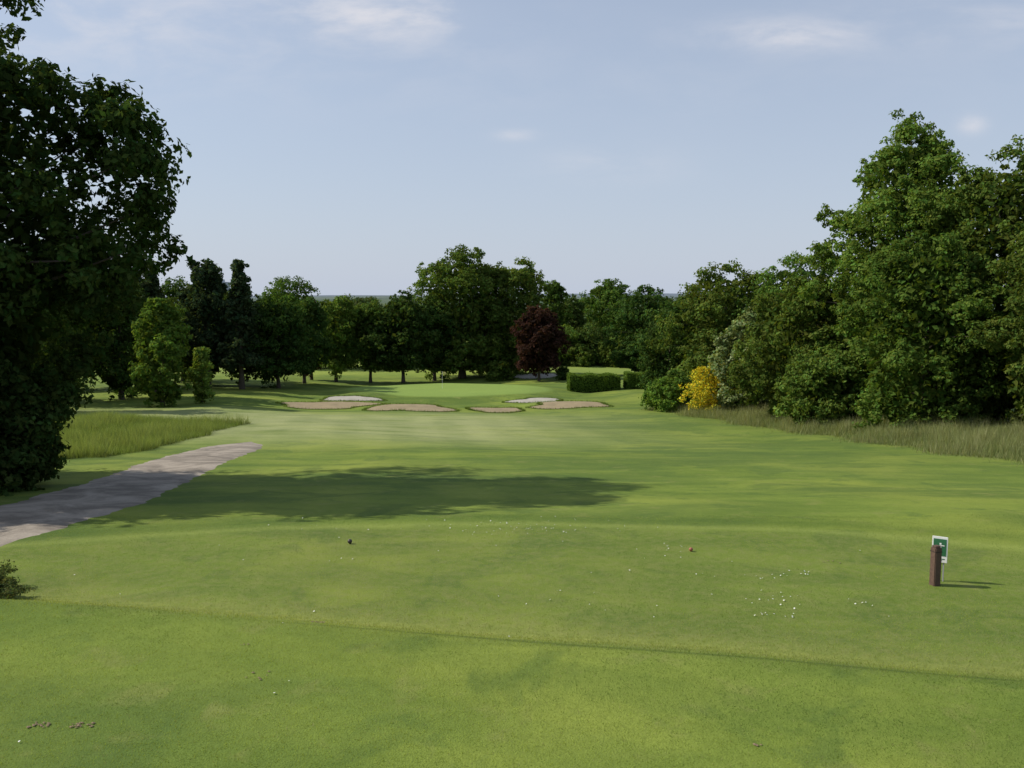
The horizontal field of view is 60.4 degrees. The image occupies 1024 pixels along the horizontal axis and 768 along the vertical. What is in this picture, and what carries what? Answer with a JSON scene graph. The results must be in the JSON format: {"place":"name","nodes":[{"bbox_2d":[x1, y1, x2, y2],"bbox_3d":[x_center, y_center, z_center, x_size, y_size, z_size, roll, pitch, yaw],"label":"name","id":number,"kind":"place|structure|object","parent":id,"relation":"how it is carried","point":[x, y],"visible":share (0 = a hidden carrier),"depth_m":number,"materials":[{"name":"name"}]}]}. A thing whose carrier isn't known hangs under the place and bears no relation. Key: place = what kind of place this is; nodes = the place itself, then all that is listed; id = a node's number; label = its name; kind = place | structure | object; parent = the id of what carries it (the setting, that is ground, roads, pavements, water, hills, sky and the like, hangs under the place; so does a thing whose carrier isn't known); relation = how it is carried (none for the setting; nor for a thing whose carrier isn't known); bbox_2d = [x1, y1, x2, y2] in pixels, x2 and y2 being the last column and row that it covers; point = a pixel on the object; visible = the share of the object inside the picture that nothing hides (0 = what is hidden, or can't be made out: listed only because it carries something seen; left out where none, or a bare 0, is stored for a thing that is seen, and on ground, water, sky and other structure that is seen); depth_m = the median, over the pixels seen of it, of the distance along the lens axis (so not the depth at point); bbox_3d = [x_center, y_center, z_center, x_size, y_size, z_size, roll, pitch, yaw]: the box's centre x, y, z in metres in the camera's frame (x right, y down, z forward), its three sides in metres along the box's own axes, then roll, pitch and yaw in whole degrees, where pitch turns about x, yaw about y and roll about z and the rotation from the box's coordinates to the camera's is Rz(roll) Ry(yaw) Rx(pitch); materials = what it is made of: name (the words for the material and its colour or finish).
{"place":"outdoors","nodes":[
{"label":"outdoors","id":0,"kind":"place"},
{"bbox_2d":[0,442,262,546],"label":"path","id":1,"kind":"structure","parent":0,"point":[138,484],"depth_m":25.34,"materials":[{"name":"grey concrete"}]},
{"bbox_2d":[38,409,250,458],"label":"rough grass","id":2,"kind":"structure","parent":0,"point":[154,433],"depth_m":48.68,"materials":[{"name":"green plant"}]},
{"bbox_2d":[275,372,613,412],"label":"bunker fringe grass","id":3,"kind":"structure","parent":0,"point":[437,405],"depth_m":80.89,"materials":[{"name":"green plant"}]},
{"bbox_2d":[0,293,1023,767],"bbox_3d":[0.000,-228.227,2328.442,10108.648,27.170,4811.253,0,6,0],"label":"ground","id":4,"kind":"structure","parent":0,"point":[622,459],"depth_m":14.96,"materials":[{"name":"green plant"}]},
{"bbox_2d":[0,559,35,598],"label":"heather shrub","id":5,"kind":"object","parent":4,"relation":"on","point":[8,585],"visible":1,"depth_m":14.19,"materials":[{"name":"green plant"}]},
{"bbox_2d":[0,0,44,309],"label":"horse chestnut tree","id":6,"kind":"object","parent":4,"relation":"on","point":[8,4],"visible":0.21,"depth_m":30.20,"materials":[{"name":"green plant"}]},
{"bbox_2d":[0,334,83,485],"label":"laurel shrub","id":7,"kind":"object","parent":4,"relation":"on","point":[67,378],"visible":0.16,"depth_m":27.54,"materials":[{"name":"green plant"}]},
{"bbox_2d":[0,260,88,382],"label":"oak tree","id":8,"kind":"object","parent":4,"relation":"on","point":[54,322],"visible":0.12,"depth_m":68.32,"materials":[{"name":"green plant"}]},
{"bbox_2d":[10,238,94,382],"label":"oak tree","id":9,"kind":"object","parent":4,"relation":"on","point":[49,367],"visible":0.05,"depth_m":80.35,"materials":[{"name":"green plant"}]},
{"bbox_2d":[43,321,113,389],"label":"oak tree","id":10,"kind":"object","parent":4,"relation":"on","point":[80,332],"visible":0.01,"depth_m":97.80,"materials":[{"name":"green plant"}]},
{"bbox_2d":[0,22,194,496],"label":"horse chestnut tree","id":11,"kind":"object","parent":4,"relation":"on","point":[71,266],"visible":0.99,"depth_m":25.79,"materials":[{"name":"green plant"}]},
{"bbox_2d":[66,284,153,400],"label":"oak tree","id":12,"kind":"object","parent":4,"relation":"on","point":[112,371],"visible":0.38,"depth_m":82.44,"materials":[{"name":"green plant"}]},
{"bbox_2d":[109,270,165,374],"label":"pine tree","id":13,"kind":"object","parent":4,"relation":"on","point":[139,278],"visible":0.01,"depth_m":95.14,"materials":[{"name":"green plant"}]},
{"bbox_2d":[127,261,185,391],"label":"pine tree","id":14,"kind":"object","parent":4,"relation":"on","point":[153,287],"visible":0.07,"depth_m":90.91,"materials":[{"name":"green plant"}]},
{"bbox_2d":[124,297,192,407],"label":"birch tree","id":15,"kind":"object","parent":4,"relation":"on","point":[161,326],"visible":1,"depth_m":75.18,"materials":[{"name":"green plant"}]},
{"bbox_2d":[161,275,192,381],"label":"oak tree","id":16,"kind":"object","parent":4,"relation":"on","point":[168,290],"visible":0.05,"depth_m":109.98,"materials":[{"name":"green plant"}]},
{"bbox_2d":[185,346,217,403],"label":"birch tree","id":17,"kind":"object","parent":4,"relation":"on","point":[201,367],"visible":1,"depth_m":78.99,"materials":[{"name":"green plant"}]},
{"bbox_2d":[170,283,232,382],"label":"oak tree","id":18,"kind":"object","parent":4,"relation":"on","point":[186,360],"visible":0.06,"depth_m":102.95,"materials":[{"name":"green plant"}]},
{"bbox_2d":[176,258,234,387],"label":"pine tree","id":19,"kind":"object","parent":4,"relation":"on","point":[195,300],"visible":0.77,"depth_m":95.52,"materials":[{"name":"green plant"}]},
{"bbox_2d":[211,288,267,386],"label":"oak tree","id":20,"kind":"object","parent":4,"relation":"on","point":[249,371],"visible":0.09,"depth_m":101.17,"materials":[{"name":"green plant"}]},
{"bbox_2d":[216,259,265,388],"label":"pine tree","id":21,"kind":"object","parent":4,"relation":"on","point":[238,308],"visible":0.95,"depth_m":94.85,"materials":[{"name":"green plant"}]},
{"bbox_2d":[247,293,319,387],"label":"oak tree","id":22,"kind":"object","parent":4,"relation":"on","point":[279,324],"visible":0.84,"depth_m":97.51,"materials":[{"name":"green plant"}]},
{"bbox_2d":[258,275,319,304],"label":"oak tree","id":23,"kind":"object","parent":4,"relation":"on","point":[282,284],"visible":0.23,"depth_m":138.12,"materials":[{"name":"green plant"}]},
{"bbox_2d":[301,300,320,379],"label":"copper beech tree","id":24,"kind":"object","parent":4,"relation":"on","point":[310,377],"depth_m":117.52,"materials":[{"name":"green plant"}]},
{"bbox_2d":[287,296,336,382],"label":"oak tree","id":25,"kind":"object","parent":4,"relation":"on","point":[317,315],"visible":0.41,"depth_m":107.25,"materials":[{"name":"green plant"}]},
{"bbox_2d":[283,402,379,408],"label":"golf bunker","id":26,"kind":"object","parent":4,"relation":"on","point":[323,405],"visible":1,"depth_m":81.66},
{"bbox_2d":[310,295,359,381],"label":"lime tree","id":27,"kind":"object","parent":4,"relation":"on","point":[341,318],"visible":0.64,"depth_m":114.46,"materials":[{"name":"green plant"}]},
{"bbox_2d":[322,326,361,368],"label":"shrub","id":28,"kind":"object","parent":4,"relation":"on","point":[342,368],"visible":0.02,"depth_m":140.61,"materials":[{"name":"green plant"}]},
{"bbox_2d":[333,293,360,304],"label":"oak tree","id":29,"kind":"object","parent":4,"relation":"on","point":[351,298],"visible":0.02,"depth_m":199.88,"materials":[{"name":"green plant"}]},
{"bbox_2d":[326,396,381,400],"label":"golf bunker","id":30,"kind":"object","parent":4,"relation":"on","point":[353,398],"visible":0.98,"depth_m":89.19},
{"bbox_2d":[344,300,394,382],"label":"lime tree","id":31,"kind":"object","parent":4,"relation":"on","point":[364,326],"visible":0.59,"depth_m":115.58,"materials":[{"name":"green plant"}]},
{"bbox_2d":[355,329,383,369],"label":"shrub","id":32,"kind":"object","parent":4,"relation":"on","point":[359,367],"visible":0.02,"depth_m":138.93,"materials":[{"name":"green plant"}]},
{"bbox_2d":[352,296,389,308],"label":"oak tree","id":33,"kind":"object","parent":4,"relation":"on","point":[366,300],"visible":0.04,"depth_m":185.77,"materials":[{"name":"green plant"}]},
{"bbox_2d":[360,290,441,382],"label":"oak tree","id":34,"kind":"object","parent":4,"relation":"on","point":[404,353],"visible":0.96,"depth_m":114.29,"materials":[{"name":"green plant"}]},
{"bbox_2d":[367,404,455,410],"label":"golf bunker","id":35,"kind":"object","parent":4,"relation":"on","point":[417,407],"visible":0.98,"depth_m":77.62},
{"bbox_2d":[26,560,839,745],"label":"divots","id":36,"kind":"object","parent":4,"relation":"on","point":[48,724],"visible":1,"depth_m":9.59,"materials":[{"name":"soil"}]},
{"bbox_2d":[416,295,462,380],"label":"oak tree","id":37,"kind":"object","parent":4,"relation":"on","point":[440,319],"visible":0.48,"depth_m":118.25,"materials":[{"name":"green plant"}]},
{"bbox_2d":[18,516,862,741],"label":"daisies","id":38,"kind":"object","parent":4,"relation":"on","point":[591,572],"visible":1,"depth_m":15.88,"materials":[{"name":"white plant"}]},
{"bbox_2d":[406,243,526,380],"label":"oak tree","id":39,"kind":"object","parent":4,"relation":"on","point":[464,272],"visible":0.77,"depth_m":119.41,"materials":[{"name":"green plant"}]},
{"bbox_2d":[471,408,521,411],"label":"golf bunker","id":40,"kind":"object","parent":4,"relation":"on","point":[498,409],"visible":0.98,"depth_m":77.72},
{"bbox_2d":[484,360,516,381],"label":"shrub","id":41,"kind":"object","parent":4,"relation":"on","point":[497,371],"visible":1,"depth_m":115.71,"materials":[{"name":"green plant"}]},
{"bbox_2d":[460,256,558,374],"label":"oak tree","id":42,"kind":"object","parent":4,"relation":"on","point":[524,279],"visible":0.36,"depth_m":121.43,"materials":[{"name":"green plant"}]},
{"bbox_2d":[505,398,555,402],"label":"golf bunker","id":43,"kind":"object","parent":4,"relation":"on","point":[527,400],"visible":0.87,"depth_m":88.64},
{"bbox_2d":[73,299,993,345],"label":"distant woodland","id":44,"kind":"object","parent":4,"relation":"on","point":[604,310],"depth_m":257.14,"materials":[{"name":"green plant"}]},
{"bbox_2d":[513,373,556,378],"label":"golf bunker","id":45,"kind":"object","parent":4,"relation":"on","point":[525,376],"visible":0.68,"depth_m":120.48},
{"bbox_2d":[510,304,572,380],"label":"copper beech tree","id":46,"kind":"object","parent":4,"relation":"on","point":[540,333],"visible":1,"depth_m":112.58,"materials":[{"name":"brown plant"}]},
{"bbox_2d":[539,280,572,327],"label":"poplar tree","id":47,"kind":"object","parent":4,"relation":"on","point":[554,299],"visible":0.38,"depth_m":156.41,"materials":[{"name":"green plant"}]},
{"bbox_2d":[555,366,568,379],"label":"shrub","id":48,"kind":"object","parent":4,"relation":"on","point":[561,372],"visible":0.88,"depth_m":113.95,"materials":[{"name":"green plant"}]},
{"bbox_2d":[530,401,607,408],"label":"golf bunker","id":49,"kind":"object","parent":4,"relation":"on","point":[561,404],"visible":1,"depth_m":81.54},
{"bbox_2d":[556,324,586,365],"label":"tree","id":50,"kind":"object","parent":4,"relation":"on","point":[573,338],"visible":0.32,"depth_m":145.93,"materials":[{"name":"green plant"}]},
{"bbox_2d":[563,293,587,338],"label":"oak tree","id":51,"kind":"object","parent":4,"relation":"on","point":[578,319],"visible":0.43,"depth_m":163.98,"materials":[{"name":"green plant"}]},
{"bbox_2d":[561,342,596,366],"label":"shrub","id":52,"kind":"object","parent":4,"relation":"on","point":[580,355],"visible":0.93,"depth_m":144.58,"materials":[{"name":"green plant"}]},
{"bbox_2d":[566,371,620,392],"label":"clipped hedge","id":53,"kind":"object","parent":4,"relation":"on","point":[587,382],"visible":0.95,"depth_m":98.55,"materials":[{"name":"green plant"}]},
{"bbox_2d":[574,321,617,364],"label":"tree","id":54,"kind":"object","parent":4,"relation":"on","point":[592,336],"visible":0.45,"depth_m":147.70,"materials":[{"name":"green plant"}]},
{"bbox_2d":[575,278,637,346],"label":"oak tree","id":55,"kind":"object","parent":4,"relation":"on","point":[608,294],"visible":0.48,"depth_m":168.70,"materials":[{"name":"green plant"}]},
{"bbox_2d":[592,335,625,367],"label":"shrub","id":56,"kind":"object","parent":4,"relation":"on","point":[604,353],"visible":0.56,"depth_m":144.82,"materials":[{"name":"green plant"}]},
{"bbox_2d":[623,370,651,388],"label":"clipped hedge","id":57,"kind":"object","parent":4,"relation":"on","point":[631,380],"visible":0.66,"depth_m":98.52,"materials":[{"name":"green plant"}]},
{"bbox_2d":[601,284,684,372],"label":"oak tree","id":58,"kind":"object","parent":4,"relation":"on","point":[627,351],"visible":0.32,"depth_m":120.56,"materials":[{"name":"green plant"}]},
{"bbox_2d":[638,377,685,411],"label":"shrub","id":59,"kind":"object","parent":4,"relation":"on","point":[667,390],"visible":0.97,"depth_m":73.55,"materials":[{"name":"green plant"}]},
{"bbox_2d":[631,297,713,390],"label":"oak tree","id":60,"kind":"object","parent":4,"relation":"on","point":[665,364],"visible":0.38,"depth_m":92.94,"materials":[{"name":"green plant"}]},
{"bbox_2d":[662,369,695,405],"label":"shrub","id":61,"kind":"object","parent":4,"relation":"on","point":[683,379],"visible":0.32,"depth_m":75.59,"materials":[{"name":"green plant"}]},
{"bbox_2d":[658,290,709,361],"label":"oak tree","id":62,"kind":"object","parent":4,"relation":"on","point":[679,295],"depth_m":128.95,"materials":[{"name":"green plant"}]},
{"bbox_2d":[677,363,737,413],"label":"laburnum shrub","id":63,"kind":"object","parent":4,"relation":"on","point":[704,393],"visible":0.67,"depth_m":70.18,"materials":[{"name":"yellow plant"}]},
{"bbox_2d":[645,258,778,393],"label":"oak tree","id":64,"kind":"object","parent":4,"relation":"on","point":[718,300],"visible":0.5,"depth_m":85.75,"materials":[{"name":"green plant"}]},
{"bbox_2d":[703,306,774,411],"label":"willow shrub","id":65,"kind":"object","parent":4,"relation":"on","point":[736,329],"visible":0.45,"depth_m":68.80,"materials":[{"name":"green plant"}]},
{"bbox_2d":[730,251,840,359],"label":"oak tree","id":66,"kind":"object","parent":4,"relation":"on","point":[769,286],"visible":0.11,"depth_m":82.49,"materials":[{"name":"green plant"}]},
{"bbox_2d":[726,274,873,420],"bbox_3d":[20.623,-2.544,63.482,10.877,10.613,9.737,0,6,0],"label":"hawthorn tree","id":67,"kind":"object","parent":4,"relation":"on","point":[779,334],"visible":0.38,"depth_m":62.06,"materials":[{"name":"green plant"}]},
{"bbox_2d":[773,344,878,427],"bbox_3d":[20.449,0.234,57.859,6.616,5.687,6.637,0,6,0],"label":"willow shrub","id":68,"kind":"object","parent":4,"relation":"on","point":[809,381],"visible":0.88,"depth_m":56.51,"materials":[{"name":"green plant"}]},
{"bbox_2d":[639,395,1023,467],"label":"rough grass","id":69,"kind":"structure","parent":4,"relation":"on","point":[959,438],"depth_m":47.29,"materials":[{"name":"green plant"}]},
{"bbox_2d":[774,108,1023,420],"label":"hornbeam tree","id":70,"kind":"object","parent":4,"relation":"on","point":[893,212],"visible":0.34,"depth_m":57.55,"materials":[{"name":"green plant"}]},
{"bbox_2d":[831,230,1018,431],"bbox_3d":[24.361,-2.916,50.567,10.022,11.879,9.455,0,6,0],"label":"maple tree","id":71,"kind":"object","parent":4,"relation":"on","point":[913,367],"visible":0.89,"depth_m":49.50,"materials":[{"name":"green plant"}]},
{"bbox_2d":[929,545,941,585],"bbox_3d":[7.330,3.172,15.231,0.139,0.770,0.139,-1,6,-14],"label":"wooden post","id":72,"kind":"object","parent":4,"relation":"on","point":[935,565],"visible":0.9,"depth_m":15.18,"materials":[{"name":"brown wood"}]},
{"bbox_2d":[932,536,947,580],"bbox_3d":[7.502,3.102,15.453,0.250,0.870,0.052,3,7,31],"label":"tee sign","id":73,"kind":"object","parent":4,"relation":"on","point":[942,542],"visible":0.59,"depth_m":15.39,"materials":[{"name":"metal"}]},
{"bbox_2d":[925,134,1023,424],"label":"maple tree","id":74,"kind":"object","parent":4,"relation":"on","point":[985,189],"visible":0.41,"depth_m":51.51,"materials":[{"name":"green plant"}]},
{"bbox_2d":[966,231,1023,427],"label":"oak tree","id":75,"kind":"object","parent":4,"relation":"on","point":[1014,362],"visible":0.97,"depth_m":45.13,"materials":[{"name":"green plant"}]},
{"bbox_2d":[1000,270,1021,375],"bbox_3d":[33.730,-5.195,48.620,11.259,15.781,12.316,0,6,0],"label":"oak tree","id":76,"kind":"object","parent":4,"relation":"on","point":[1011,286],"visible":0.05,"depth_m":51.15,"materials":[{"name":"green plant"}]},
{"bbox_2d":[0,0,1023,295],"label":"sky","id":77,"kind":"structure","parent":0,"point":[341,147],"materials":[{"name":"blue"}]}
]}

